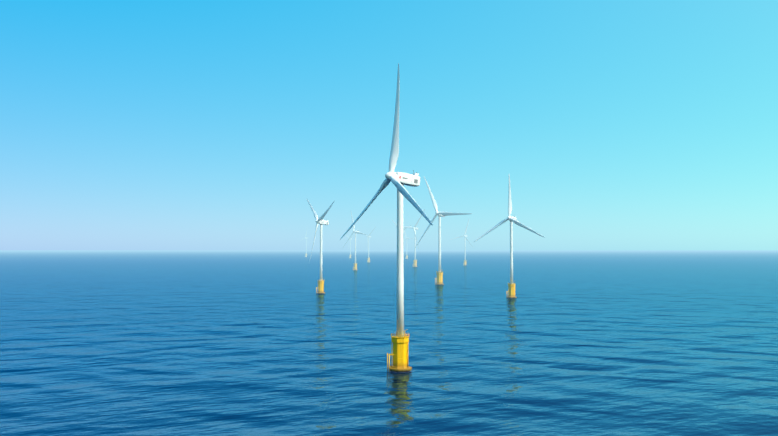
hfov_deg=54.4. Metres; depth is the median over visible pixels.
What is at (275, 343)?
sea
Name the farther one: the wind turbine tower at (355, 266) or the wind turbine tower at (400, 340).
the wind turbine tower at (355, 266)
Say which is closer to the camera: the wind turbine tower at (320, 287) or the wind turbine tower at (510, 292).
the wind turbine tower at (510, 292)
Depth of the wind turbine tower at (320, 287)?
972.55 m
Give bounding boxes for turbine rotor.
[307,200,333,261]
[341,63,432,238]
[343,212,366,246]
[396,209,424,248]
[415,177,471,247]
[450,220,472,246]
[474,175,544,241]
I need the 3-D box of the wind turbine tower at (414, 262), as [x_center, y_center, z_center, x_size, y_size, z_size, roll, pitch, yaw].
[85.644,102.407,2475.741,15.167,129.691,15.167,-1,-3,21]
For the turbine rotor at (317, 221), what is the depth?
972.82 m
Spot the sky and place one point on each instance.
(125, 124)
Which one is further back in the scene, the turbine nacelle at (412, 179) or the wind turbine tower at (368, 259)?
the wind turbine tower at (368, 259)
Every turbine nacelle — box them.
[319,219,328,224]
[396,170,419,186]
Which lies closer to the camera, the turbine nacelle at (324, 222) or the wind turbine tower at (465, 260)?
the turbine nacelle at (324, 222)
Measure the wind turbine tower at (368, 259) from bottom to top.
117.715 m
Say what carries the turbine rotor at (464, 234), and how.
attached to the wind turbine tower at (465, 260)
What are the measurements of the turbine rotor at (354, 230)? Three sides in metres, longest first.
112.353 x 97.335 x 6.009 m
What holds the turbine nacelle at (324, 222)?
on the wind turbine tower at (320, 287)
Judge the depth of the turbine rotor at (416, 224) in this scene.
2468.10 m
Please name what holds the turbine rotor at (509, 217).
attached to the wind turbine tower at (510, 292)
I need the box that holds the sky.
[0,0,777,249]
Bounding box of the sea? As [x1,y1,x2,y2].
[0,250,777,435]
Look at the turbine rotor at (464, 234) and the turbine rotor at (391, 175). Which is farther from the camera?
the turbine rotor at (464, 234)
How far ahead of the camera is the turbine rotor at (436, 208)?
1217.05 m
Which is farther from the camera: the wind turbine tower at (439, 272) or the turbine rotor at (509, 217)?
the wind turbine tower at (439, 272)
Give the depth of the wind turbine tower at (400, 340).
352.12 m

